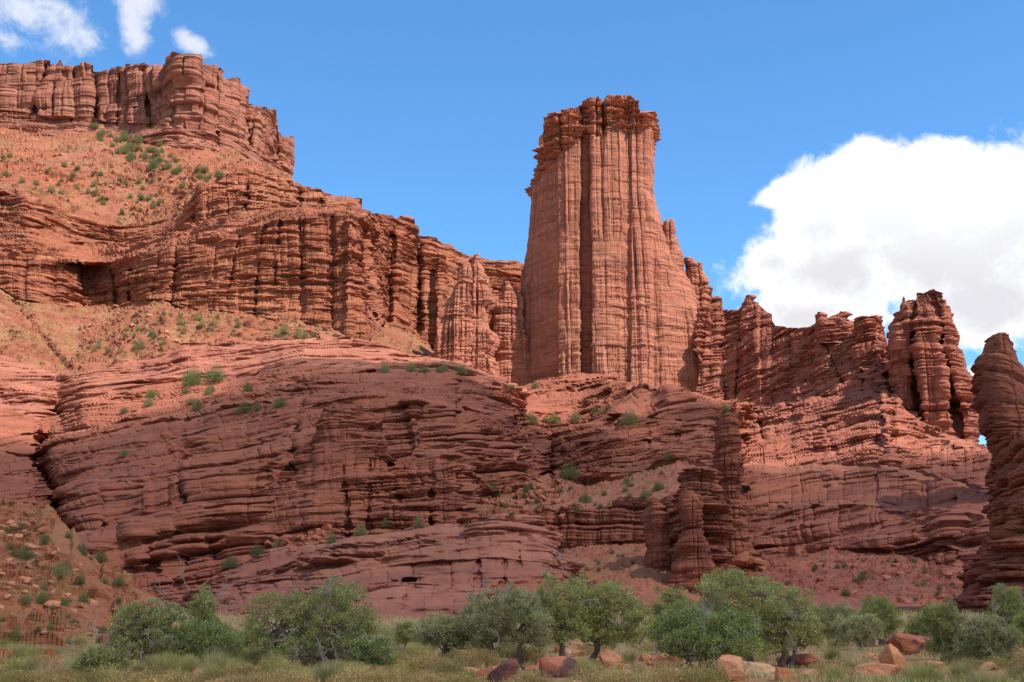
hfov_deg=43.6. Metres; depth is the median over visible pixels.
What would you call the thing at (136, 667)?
grass tuft
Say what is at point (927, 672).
grass tuft
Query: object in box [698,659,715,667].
boulder
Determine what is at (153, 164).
desert bush
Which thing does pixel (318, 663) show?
desert shrub
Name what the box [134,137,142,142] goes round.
desert bush
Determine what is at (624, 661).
grass tuft
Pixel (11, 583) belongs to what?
rock block
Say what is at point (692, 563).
rock pillar
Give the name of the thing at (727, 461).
rock pillar
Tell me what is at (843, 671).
desert shrub
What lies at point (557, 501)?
rock block
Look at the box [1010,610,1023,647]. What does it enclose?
juniper tree
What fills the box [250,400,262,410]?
desert bush
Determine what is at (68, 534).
desert bush
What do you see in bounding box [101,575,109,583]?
desert bush
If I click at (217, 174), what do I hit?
desert bush
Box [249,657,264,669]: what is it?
grass tuft
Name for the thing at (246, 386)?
desert bush
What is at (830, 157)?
sky
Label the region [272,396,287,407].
desert bush
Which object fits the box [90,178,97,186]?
desert bush
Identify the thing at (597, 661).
desert shrub
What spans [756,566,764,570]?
rock block
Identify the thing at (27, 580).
rock block
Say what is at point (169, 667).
desert shrub
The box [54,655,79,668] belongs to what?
grass tuft
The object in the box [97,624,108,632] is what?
desert bush
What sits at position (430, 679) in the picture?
desert shrub
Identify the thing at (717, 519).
rock pillar
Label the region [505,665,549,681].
desert shrub
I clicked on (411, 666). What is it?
desert shrub
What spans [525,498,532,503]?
rock block
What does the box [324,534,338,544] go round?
desert bush
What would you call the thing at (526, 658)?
desert shrub
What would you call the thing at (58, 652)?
grass tuft
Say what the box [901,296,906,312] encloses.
rock needle
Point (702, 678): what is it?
desert shrub
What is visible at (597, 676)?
desert shrub
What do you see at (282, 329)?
desert bush
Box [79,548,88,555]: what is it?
desert bush
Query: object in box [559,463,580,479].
desert bush
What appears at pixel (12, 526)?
rock block
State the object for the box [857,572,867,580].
desert bush
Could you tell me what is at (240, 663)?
grass tuft
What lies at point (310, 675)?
grass tuft
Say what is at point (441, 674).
desert shrub
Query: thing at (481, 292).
rock spire
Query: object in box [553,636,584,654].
boulder
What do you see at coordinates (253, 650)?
grass tuft
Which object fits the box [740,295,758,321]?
balanced rock
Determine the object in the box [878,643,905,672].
boulder
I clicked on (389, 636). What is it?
grass tuft
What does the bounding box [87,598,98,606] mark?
rock block
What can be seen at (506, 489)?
rock block
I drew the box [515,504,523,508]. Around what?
rock block
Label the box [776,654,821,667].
boulder
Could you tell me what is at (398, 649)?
desert shrub
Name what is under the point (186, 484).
cliff
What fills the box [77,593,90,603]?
desert bush
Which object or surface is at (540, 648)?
grass tuft
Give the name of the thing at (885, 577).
rock block
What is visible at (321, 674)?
grass tuft
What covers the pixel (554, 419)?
desert bush
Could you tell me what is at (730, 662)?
boulder
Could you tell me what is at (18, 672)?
desert shrub
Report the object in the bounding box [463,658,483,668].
desert shrub
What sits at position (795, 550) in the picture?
rock block
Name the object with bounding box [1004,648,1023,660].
desert shrub
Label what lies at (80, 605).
rock block
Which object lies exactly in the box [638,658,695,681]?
desert shrub
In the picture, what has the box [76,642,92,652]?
desert shrub
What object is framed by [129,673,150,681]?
desert shrub
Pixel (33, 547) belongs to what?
rock block
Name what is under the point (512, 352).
rock spire
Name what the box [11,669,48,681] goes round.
desert shrub
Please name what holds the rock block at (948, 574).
on the rock fin wall
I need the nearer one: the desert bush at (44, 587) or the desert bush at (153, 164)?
the desert bush at (44, 587)
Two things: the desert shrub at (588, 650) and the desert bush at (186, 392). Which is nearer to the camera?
the desert shrub at (588, 650)
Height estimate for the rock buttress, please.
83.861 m
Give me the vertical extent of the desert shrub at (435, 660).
0.838 m
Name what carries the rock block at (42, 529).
on the talus hill
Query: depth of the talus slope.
1021.70 m
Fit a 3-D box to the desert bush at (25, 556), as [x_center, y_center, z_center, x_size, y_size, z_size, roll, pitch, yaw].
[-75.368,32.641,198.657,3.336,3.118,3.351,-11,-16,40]
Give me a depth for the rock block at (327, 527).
353.89 m
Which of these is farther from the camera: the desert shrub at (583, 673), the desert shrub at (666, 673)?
the desert shrub at (583, 673)
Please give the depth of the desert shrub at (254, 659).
44.09 m
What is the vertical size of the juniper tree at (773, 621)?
4.132 m
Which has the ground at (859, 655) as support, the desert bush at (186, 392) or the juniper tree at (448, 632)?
the juniper tree at (448, 632)
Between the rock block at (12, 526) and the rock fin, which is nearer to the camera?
the rock block at (12, 526)
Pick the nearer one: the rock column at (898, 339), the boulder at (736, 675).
the boulder at (736, 675)
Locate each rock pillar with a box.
[639,499,675,571]
[665,466,739,593]
[665,492,717,597]
[712,413,762,583]
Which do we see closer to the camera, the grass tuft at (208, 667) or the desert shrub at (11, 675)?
the desert shrub at (11, 675)
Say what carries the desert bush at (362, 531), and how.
on the rock buttress
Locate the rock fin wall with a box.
[690,284,991,612]
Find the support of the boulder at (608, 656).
on the ground at (859, 655)
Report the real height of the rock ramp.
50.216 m
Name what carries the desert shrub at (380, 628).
on the ground at (859, 655)
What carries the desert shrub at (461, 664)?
on the ground at (859, 655)
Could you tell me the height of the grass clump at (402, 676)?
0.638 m
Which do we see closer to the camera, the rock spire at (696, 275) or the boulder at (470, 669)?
the boulder at (470, 669)
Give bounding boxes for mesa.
[0,51,294,177]
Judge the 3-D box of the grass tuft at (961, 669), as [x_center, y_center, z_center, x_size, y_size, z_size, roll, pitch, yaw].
[12.991,9.479,36.948,1.307,0.888,1.286,3,-13,-15]
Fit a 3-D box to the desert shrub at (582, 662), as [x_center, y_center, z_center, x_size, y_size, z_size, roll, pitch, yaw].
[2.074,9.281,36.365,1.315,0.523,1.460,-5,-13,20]
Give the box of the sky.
[0,0,1023,446]
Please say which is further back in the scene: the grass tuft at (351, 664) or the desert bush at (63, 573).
the desert bush at (63, 573)
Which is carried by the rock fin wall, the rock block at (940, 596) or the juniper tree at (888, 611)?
the rock block at (940, 596)
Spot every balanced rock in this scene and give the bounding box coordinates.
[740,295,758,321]
[814,312,827,333]
[815,311,853,344]
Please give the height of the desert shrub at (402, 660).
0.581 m
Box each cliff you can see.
[0,169,523,348]
[0,365,535,606]
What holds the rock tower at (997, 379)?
on the rock stack
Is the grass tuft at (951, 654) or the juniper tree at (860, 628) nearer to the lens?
the grass tuft at (951, 654)
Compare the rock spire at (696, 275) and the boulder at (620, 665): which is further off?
the rock spire at (696, 275)
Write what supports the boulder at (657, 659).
on the ground at (859, 655)
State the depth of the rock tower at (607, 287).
1078.23 m
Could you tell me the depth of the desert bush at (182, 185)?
1541.15 m
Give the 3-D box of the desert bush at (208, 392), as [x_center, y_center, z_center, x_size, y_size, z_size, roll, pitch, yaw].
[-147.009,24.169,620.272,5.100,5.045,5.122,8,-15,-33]
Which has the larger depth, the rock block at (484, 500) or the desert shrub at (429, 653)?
the rock block at (484, 500)
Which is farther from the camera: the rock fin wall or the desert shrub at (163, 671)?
the rock fin wall
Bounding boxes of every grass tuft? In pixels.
[1,654,33,672]
[5,642,25,652]
[8,643,39,659]
[19,643,44,660]
[19,654,43,669]
[54,647,69,658]
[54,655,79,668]
[67,632,91,645]
[131,660,148,671]
[141,652,158,666]
[142,650,188,674]
[149,650,186,667]
[173,656,200,672]
[181,654,202,667]
[197,650,235,673]
[197,659,224,676]
[200,644,234,662]
[222,656,244,671]
[228,658,251,671]
[234,642,266,663]
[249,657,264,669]
[256,650,294,667]
[300,663,324,680]
[305,660,347,681]
[311,658,350,679]
[332,659,348,668]
[343,659,366,677]
[361,666,392,681]
[384,633,394,641]
[400,640,429,651]
[526,642,551,655]
[576,656,595,670]
[615,650,639,661]
[615,657,636,665]
[817,665,846,680]
[822,646,844,659]
[825,636,845,647]
[898,656,949,681]
[936,650,962,663]
[936,657,984,678]
[962,667,999,681]
[989,672,1017,681]
[1015,671,1023,681]
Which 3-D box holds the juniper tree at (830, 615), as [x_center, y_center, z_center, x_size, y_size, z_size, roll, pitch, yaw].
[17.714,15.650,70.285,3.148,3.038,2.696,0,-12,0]
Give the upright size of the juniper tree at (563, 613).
5.051 m
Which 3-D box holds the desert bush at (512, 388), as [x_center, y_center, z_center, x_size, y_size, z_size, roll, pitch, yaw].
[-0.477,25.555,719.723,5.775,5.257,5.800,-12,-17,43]
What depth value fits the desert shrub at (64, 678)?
34.16 m
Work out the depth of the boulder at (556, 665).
35.70 m
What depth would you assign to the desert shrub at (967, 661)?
47.90 m
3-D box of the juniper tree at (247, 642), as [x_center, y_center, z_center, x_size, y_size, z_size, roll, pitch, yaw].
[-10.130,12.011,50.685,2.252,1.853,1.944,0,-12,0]
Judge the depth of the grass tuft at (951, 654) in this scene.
49.08 m
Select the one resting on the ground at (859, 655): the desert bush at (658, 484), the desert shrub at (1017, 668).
the desert shrub at (1017, 668)
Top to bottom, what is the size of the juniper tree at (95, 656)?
2.394 m
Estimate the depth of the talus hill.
170.34 m
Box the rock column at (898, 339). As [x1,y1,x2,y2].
[888,322,915,410]
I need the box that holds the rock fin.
[431,264,487,369]
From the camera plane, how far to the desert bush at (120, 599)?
157.03 m
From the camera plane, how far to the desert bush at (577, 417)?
724.32 m
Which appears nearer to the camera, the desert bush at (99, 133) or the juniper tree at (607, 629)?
the juniper tree at (607, 629)
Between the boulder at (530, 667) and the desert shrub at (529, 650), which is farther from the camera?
the desert shrub at (529, 650)
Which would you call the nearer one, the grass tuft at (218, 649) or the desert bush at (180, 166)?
the grass tuft at (218, 649)
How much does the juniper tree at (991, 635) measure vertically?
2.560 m
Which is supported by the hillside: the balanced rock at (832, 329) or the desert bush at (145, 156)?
the desert bush at (145, 156)
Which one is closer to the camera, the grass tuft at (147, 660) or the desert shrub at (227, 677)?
the desert shrub at (227, 677)
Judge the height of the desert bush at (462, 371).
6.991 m
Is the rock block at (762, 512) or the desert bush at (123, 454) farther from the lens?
the rock block at (762, 512)
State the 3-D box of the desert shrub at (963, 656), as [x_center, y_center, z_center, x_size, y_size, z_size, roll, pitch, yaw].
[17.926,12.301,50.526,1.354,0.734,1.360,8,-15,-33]
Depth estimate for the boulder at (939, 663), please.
46.99 m
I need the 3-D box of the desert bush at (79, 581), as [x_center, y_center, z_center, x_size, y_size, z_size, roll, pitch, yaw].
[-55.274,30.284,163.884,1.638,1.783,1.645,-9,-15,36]
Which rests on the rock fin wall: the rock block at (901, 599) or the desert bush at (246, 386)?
the rock block at (901, 599)
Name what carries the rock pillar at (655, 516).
on the ground at (859, 655)
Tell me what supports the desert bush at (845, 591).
on the rock fin wall
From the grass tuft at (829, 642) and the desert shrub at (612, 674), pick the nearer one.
the desert shrub at (612, 674)
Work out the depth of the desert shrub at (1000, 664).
45.86 m
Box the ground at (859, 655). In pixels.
[0,611,1023,681]
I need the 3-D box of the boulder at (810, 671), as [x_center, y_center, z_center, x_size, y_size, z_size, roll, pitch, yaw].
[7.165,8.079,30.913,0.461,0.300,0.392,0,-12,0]
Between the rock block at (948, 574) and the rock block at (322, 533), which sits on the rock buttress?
the rock block at (322, 533)
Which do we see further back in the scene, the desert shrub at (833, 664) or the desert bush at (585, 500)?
the desert bush at (585, 500)
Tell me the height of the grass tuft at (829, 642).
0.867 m
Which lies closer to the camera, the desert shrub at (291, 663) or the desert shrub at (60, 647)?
the desert shrub at (291, 663)
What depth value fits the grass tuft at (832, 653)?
54.45 m
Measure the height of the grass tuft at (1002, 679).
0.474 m
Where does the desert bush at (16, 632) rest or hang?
on the talus hill
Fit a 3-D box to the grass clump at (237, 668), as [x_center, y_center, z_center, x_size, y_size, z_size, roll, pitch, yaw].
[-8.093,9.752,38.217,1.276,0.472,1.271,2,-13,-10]
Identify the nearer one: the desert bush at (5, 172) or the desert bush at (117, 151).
the desert bush at (5, 172)
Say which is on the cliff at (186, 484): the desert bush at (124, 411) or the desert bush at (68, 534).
the desert bush at (124, 411)
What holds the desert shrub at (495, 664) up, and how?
on the ground at (859, 655)
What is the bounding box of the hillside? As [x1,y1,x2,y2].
[0,127,292,225]
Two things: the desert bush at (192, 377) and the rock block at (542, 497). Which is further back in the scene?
the desert bush at (192, 377)
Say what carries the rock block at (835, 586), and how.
on the rock fin wall
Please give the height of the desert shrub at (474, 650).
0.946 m
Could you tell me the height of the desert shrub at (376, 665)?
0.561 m
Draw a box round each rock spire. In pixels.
[468,254,499,375]
[489,281,532,385]
[684,257,709,295]
[849,316,887,377]
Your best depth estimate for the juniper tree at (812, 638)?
51.39 m
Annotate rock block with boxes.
[2,586,13,590]
[4,594,11,599]
[7,581,14,585]
[10,523,19,529]
[12,533,22,538]
[22,577,32,583]
[23,543,36,550]
[36,526,49,532]
[44,600,60,608]
[60,593,70,599]
[75,603,84,608]
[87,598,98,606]
[279,534,291,541]
[279,538,289,546]
[288,546,297,551]
[296,534,304,539]
[312,533,321,540]
[316,529,326,536]
[322,524,332,529]
[479,498,488,503]
[499,500,506,505]
[502,486,508,492]
[515,491,523,497]
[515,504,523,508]
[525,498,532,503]
[534,489,543,496]
[536,484,544,489]
[537,494,545,501]
[553,498,561,503]
[554,479,562,483]
[558,513,565,519]
[734,551,748,564]
[753,558,766,565]
[756,509,767,515]
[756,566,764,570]
[788,546,806,554]
[828,584,839,589]
[882,575,891,579]
[897,597,907,602]
[936,593,944,599]
[942,572,953,577]
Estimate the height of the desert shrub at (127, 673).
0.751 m
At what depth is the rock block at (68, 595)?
137.92 m
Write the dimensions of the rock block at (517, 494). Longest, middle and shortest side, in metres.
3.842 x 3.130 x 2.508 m
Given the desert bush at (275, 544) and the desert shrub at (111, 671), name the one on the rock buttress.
the desert bush at (275, 544)
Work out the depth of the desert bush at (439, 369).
590.14 m
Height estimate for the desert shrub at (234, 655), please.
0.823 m
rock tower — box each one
[520,94,701,391]
[884,289,980,443]
[970,332,1023,494]
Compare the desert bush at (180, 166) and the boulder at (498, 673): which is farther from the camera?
the desert bush at (180, 166)
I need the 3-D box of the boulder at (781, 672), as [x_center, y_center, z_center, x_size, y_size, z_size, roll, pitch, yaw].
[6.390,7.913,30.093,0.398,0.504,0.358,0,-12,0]
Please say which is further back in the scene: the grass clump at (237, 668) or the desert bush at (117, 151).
the desert bush at (117, 151)
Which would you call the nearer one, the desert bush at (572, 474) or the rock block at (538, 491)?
the rock block at (538, 491)
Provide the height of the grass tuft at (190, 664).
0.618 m
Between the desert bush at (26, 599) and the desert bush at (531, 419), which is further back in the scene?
the desert bush at (531, 419)
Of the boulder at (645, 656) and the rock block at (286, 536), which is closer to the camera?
the boulder at (645, 656)
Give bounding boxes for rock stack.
[949,430,1023,613]
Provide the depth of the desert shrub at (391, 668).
35.41 m
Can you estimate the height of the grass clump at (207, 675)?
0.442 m
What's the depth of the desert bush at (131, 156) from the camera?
1834.84 m
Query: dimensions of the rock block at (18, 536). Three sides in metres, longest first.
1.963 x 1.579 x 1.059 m
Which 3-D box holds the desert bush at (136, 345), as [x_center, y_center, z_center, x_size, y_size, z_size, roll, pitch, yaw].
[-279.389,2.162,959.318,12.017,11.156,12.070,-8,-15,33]
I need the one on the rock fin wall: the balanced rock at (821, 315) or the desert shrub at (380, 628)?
the balanced rock at (821, 315)
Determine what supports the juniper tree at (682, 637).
on the ground at (859, 655)
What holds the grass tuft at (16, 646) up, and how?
on the ground at (859, 655)
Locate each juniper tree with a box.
[41,609,135,677]
[94,597,188,665]
[154,557,246,646]
[155,618,245,663]
[237,626,271,653]
[238,569,387,669]
[344,633,397,668]
[391,619,418,647]
[403,608,493,655]
[460,576,554,664]
[523,549,601,655]
[567,579,655,660]
[642,586,696,646]
[647,597,764,666]
[691,567,819,667]
[781,610,826,668]
[813,600,859,649]
[831,598,886,650]
[858,579,915,645]
[902,614,929,636]
[916,599,968,660]
[952,602,1023,664]
[979,583,1023,627]
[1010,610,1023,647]
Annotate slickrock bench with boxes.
[0,335,530,418]
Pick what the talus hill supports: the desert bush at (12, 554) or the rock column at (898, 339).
the desert bush at (12, 554)
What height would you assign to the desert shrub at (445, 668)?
0.706 m
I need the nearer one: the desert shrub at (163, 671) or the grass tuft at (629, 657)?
the desert shrub at (163, 671)
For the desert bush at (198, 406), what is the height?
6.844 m
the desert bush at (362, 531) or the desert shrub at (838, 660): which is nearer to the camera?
the desert shrub at (838, 660)
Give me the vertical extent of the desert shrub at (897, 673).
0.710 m
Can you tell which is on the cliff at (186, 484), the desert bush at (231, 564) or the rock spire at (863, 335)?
the desert bush at (231, 564)
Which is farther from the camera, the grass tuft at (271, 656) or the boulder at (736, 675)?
the grass tuft at (271, 656)
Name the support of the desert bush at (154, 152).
on the hillside
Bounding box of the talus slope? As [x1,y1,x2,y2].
[0,288,433,374]
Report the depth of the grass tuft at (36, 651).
51.85 m
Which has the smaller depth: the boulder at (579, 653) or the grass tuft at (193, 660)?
the grass tuft at (193, 660)
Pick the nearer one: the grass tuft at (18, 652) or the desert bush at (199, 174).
the grass tuft at (18, 652)
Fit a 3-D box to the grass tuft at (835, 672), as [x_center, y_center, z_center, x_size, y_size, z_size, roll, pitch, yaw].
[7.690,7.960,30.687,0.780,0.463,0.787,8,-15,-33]
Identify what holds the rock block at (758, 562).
on the rock pillar at (727, 461)
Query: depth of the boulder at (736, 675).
30.77 m
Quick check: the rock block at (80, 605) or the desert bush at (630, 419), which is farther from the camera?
the desert bush at (630, 419)
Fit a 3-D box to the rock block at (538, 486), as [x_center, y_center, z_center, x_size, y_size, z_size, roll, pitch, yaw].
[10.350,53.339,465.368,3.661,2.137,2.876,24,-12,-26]
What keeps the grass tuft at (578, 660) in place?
on the ground at (859, 655)
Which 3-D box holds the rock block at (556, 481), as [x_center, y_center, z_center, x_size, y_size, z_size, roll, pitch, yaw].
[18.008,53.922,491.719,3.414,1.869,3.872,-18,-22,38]
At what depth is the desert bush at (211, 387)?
629.88 m
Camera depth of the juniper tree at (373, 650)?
42.51 m
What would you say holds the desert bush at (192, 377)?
on the cliff at (186, 484)
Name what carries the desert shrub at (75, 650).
on the ground at (859, 655)
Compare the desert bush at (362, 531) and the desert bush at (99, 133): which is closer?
the desert bush at (362, 531)
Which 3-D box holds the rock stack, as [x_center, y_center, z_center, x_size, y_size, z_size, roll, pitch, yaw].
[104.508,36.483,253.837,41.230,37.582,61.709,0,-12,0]
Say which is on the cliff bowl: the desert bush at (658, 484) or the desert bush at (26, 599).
the desert bush at (658, 484)
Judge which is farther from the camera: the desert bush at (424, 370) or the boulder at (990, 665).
the desert bush at (424, 370)
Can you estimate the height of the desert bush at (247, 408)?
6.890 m
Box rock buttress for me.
[255,400,480,554]
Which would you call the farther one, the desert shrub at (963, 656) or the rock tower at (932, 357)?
the rock tower at (932, 357)
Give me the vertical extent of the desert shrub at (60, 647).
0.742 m
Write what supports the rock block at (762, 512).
on the rock fin wall
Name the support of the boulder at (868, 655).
on the ground at (859, 655)
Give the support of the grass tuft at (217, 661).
on the ground at (859, 655)
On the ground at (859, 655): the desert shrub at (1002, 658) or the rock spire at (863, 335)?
the desert shrub at (1002, 658)
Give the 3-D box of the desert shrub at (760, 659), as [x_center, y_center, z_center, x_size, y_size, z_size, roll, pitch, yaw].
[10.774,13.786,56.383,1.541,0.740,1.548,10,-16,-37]
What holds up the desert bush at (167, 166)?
on the hillside
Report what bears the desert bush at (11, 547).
on the talus hill
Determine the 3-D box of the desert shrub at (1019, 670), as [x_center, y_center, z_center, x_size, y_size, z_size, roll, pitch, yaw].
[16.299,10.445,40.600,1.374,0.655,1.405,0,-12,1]
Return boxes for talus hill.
[0,498,188,663]
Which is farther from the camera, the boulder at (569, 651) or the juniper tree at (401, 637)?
the boulder at (569, 651)
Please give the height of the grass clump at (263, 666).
0.724 m
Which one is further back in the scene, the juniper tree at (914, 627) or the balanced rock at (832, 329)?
the balanced rock at (832, 329)
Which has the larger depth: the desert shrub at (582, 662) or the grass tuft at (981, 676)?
the desert shrub at (582, 662)
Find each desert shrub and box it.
[0,637,18,647]
[0,665,29,681]
[3,669,38,681]
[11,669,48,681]
[14,663,44,672]
[20,652,57,668]
[28,665,63,674]
[37,663,81,678]
[39,672,79,681]
[47,644,68,655]
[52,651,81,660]
[68,647,87,652]
[70,665,131,681]
[72,665,115,681]
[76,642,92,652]
[93,662,140,681]
[94,673,134,681]
[123,667,162,681]
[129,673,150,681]
[137,677,167,681]
[142,663,172,677]
[146,669,194,681]
[152,666,181,678]
[156,667,202,681]
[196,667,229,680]
[207,675,239,681]
[212,672,244,680]
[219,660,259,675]
[220,671,268,681]
[227,646,255,662]
[231,653,260,670]
[242,648,265,664]
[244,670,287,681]
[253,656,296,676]
[268,657,308,670]
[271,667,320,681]
[310,659,331,668]
[326,657,356,669]
[326,665,387,681]
[336,658,369,671]
[359,663,381,671]
[370,663,409,675]
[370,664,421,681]
[377,626,391,633]
[386,646,410,655]
[394,654,433,674]
[398,654,423,666]
[401,651,438,669]
[412,669,446,681]
[413,653,463,674]
[414,649,442,660]
[427,659,469,679]
[428,650,458,657]
[435,671,466,681]
[439,647,466,657]
[442,665,489,681]
[444,656,471,671]
[460,644,499,666]
[461,642,496,656]
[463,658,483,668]
[472,651,504,661]
[473,655,497,667]
[496,642,528,657]
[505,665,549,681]
[506,646,546,662]
[513,650,545,664]
[514,669,554,681]
[564,663,615,681]
[571,643,602,655]
[576,657,606,666]
[576,660,607,675]
[581,666,619,681]
[590,669,636,681]
[594,670,651,681]
[620,663,649,674]
[633,626,652,638]
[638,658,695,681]
[675,658,733,681]
[742,648,771,660]
[794,659,860,681]
[816,657,857,669]
[818,661,865,679]
[890,663,919,680]
[900,666,943,681]
[945,672,971,681]
[952,650,975,659]
[960,657,978,667]
[969,654,1011,669]
[984,654,1009,666]
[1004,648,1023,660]
[1005,662,1023,679]
[1008,663,1023,675]
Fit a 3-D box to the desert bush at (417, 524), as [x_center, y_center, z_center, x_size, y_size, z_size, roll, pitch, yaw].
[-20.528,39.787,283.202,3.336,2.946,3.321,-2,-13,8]
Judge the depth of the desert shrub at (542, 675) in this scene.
31.92 m
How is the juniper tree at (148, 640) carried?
on the ground at (859, 655)
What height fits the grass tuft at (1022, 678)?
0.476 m
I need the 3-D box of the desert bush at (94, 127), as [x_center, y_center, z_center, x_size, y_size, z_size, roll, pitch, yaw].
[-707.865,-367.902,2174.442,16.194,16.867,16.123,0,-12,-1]
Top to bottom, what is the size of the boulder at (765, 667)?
0.578 m
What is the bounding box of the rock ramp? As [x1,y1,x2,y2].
[169,513,592,618]
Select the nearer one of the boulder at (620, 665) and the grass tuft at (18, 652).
the boulder at (620, 665)
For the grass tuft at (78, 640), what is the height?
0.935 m
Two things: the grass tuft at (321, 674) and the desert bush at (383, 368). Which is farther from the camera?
the desert bush at (383, 368)
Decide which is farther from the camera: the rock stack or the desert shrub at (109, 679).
the rock stack
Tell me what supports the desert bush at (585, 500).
on the cliff bowl
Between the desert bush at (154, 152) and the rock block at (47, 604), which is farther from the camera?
the desert bush at (154, 152)
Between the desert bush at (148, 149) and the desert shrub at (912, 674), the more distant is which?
the desert bush at (148, 149)
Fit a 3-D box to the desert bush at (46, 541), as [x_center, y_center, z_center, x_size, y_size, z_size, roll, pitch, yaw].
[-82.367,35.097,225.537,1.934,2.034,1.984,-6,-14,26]
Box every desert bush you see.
[1,170,9,176]
[6,541,15,549]
[8,548,21,558]
[9,625,20,636]
[14,521,25,529]
[16,542,35,560]
[17,593,31,603]
[36,592,46,603]
[39,536,48,544]
[39,583,49,590]
[46,624,54,630]
[47,185,56,193]
[51,558,70,577]
[60,597,70,606]
[65,531,71,538]
[70,617,79,624]
[72,573,85,583]
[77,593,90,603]
[78,543,86,550]
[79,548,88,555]
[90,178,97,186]
[91,121,98,128]
[94,549,107,561]
[95,129,103,137]
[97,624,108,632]
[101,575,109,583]
[110,574,124,585]
[114,147,121,153]
[114,596,122,602]
[118,447,129,457]
[120,143,130,153]
[120,407,127,412]
[121,133,130,141]
[125,151,134,159]
[131,338,145,350]
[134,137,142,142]
[134,143,142,149]
[140,151,148,158]
[143,397,154,406]
[144,144,152,152]
[144,387,154,397]
[148,158,160,168]
[151,148,160,156]
[163,160,172,169]
[175,163,182,171]
[178,181,185,188]
[181,387,189,393]
[182,364,202,385]
[185,397,194,403]
[190,398,204,410]
[195,172,202,179]
[202,362,226,382]
[204,384,214,392]
[204,387,211,394]
[214,169,221,177]
[221,552,239,567]
[235,400,251,413]
[243,382,253,391]
[249,543,264,556]
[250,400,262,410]
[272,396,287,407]
[272,536,285,547]
[279,325,289,332]
[293,329,302,336]
[309,331,316,337]
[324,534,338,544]
[354,523,368,535]
[380,362,390,372]
[381,518,390,526]
[406,362,416,370]
[412,517,425,526]
[421,366,429,372]
[435,365,444,373]
[440,363,449,371]
[457,364,467,374]
[508,383,515,390]
[522,484,530,492]
[526,410,539,425]
[531,379,539,388]
[547,411,560,422]
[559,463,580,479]
[571,408,580,421]
[577,491,591,503]
[591,405,599,412]
[618,409,640,424]
[639,488,649,497]
[653,480,664,490]
[663,450,672,460]
[721,404,730,413]
[840,587,850,596]
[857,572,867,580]
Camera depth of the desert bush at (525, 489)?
460.00 m
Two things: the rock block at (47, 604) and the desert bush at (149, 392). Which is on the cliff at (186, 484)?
the desert bush at (149, 392)
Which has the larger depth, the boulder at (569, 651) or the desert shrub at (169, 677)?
the boulder at (569, 651)
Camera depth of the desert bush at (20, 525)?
237.99 m
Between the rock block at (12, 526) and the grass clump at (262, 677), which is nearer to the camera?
the grass clump at (262, 677)
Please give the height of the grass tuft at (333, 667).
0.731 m
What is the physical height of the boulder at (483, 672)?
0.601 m
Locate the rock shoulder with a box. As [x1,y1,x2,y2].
[662,219,683,270]
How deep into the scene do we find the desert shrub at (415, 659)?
44.16 m
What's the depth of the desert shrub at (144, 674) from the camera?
36.39 m
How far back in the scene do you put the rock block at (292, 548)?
291.79 m
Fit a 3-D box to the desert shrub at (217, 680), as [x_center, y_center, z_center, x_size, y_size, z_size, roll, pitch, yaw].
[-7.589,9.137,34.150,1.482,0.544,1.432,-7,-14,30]
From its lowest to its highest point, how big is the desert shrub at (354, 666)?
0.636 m
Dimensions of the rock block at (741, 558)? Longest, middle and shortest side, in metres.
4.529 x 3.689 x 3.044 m
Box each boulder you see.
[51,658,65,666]
[461,667,479,671]
[470,667,493,680]
[489,659,518,681]
[519,665,538,671]
[538,656,577,677]
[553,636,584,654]
[572,649,584,656]
[599,648,622,665]
[618,663,630,669]
[639,654,652,660]
[653,650,685,666]
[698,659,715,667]
[715,654,742,673]
[721,669,747,681]
[742,661,774,676]
[774,667,792,680]
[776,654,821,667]
[800,669,818,679]
[852,662,901,678]
[863,639,875,645]
[863,653,875,658]
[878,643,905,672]
[887,633,934,654]
[925,660,942,667]
[979,662,995,670]
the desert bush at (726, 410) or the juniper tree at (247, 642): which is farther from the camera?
the desert bush at (726, 410)
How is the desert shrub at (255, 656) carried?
on the ground at (859, 655)
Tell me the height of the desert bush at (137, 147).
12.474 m
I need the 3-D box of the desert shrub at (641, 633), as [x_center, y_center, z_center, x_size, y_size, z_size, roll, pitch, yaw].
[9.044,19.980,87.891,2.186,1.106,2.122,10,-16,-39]
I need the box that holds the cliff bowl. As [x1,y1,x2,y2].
[477,372,760,613]
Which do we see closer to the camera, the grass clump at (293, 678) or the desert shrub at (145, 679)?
the grass clump at (293, 678)
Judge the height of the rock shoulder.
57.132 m
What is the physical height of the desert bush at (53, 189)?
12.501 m
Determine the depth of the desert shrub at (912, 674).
32.65 m
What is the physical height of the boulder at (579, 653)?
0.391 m
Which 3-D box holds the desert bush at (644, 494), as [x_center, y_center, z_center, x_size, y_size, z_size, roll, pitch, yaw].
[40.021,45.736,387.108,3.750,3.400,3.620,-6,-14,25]
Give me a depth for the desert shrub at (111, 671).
34.23 m
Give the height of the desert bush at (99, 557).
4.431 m
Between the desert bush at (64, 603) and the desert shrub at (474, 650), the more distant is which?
the desert bush at (64, 603)

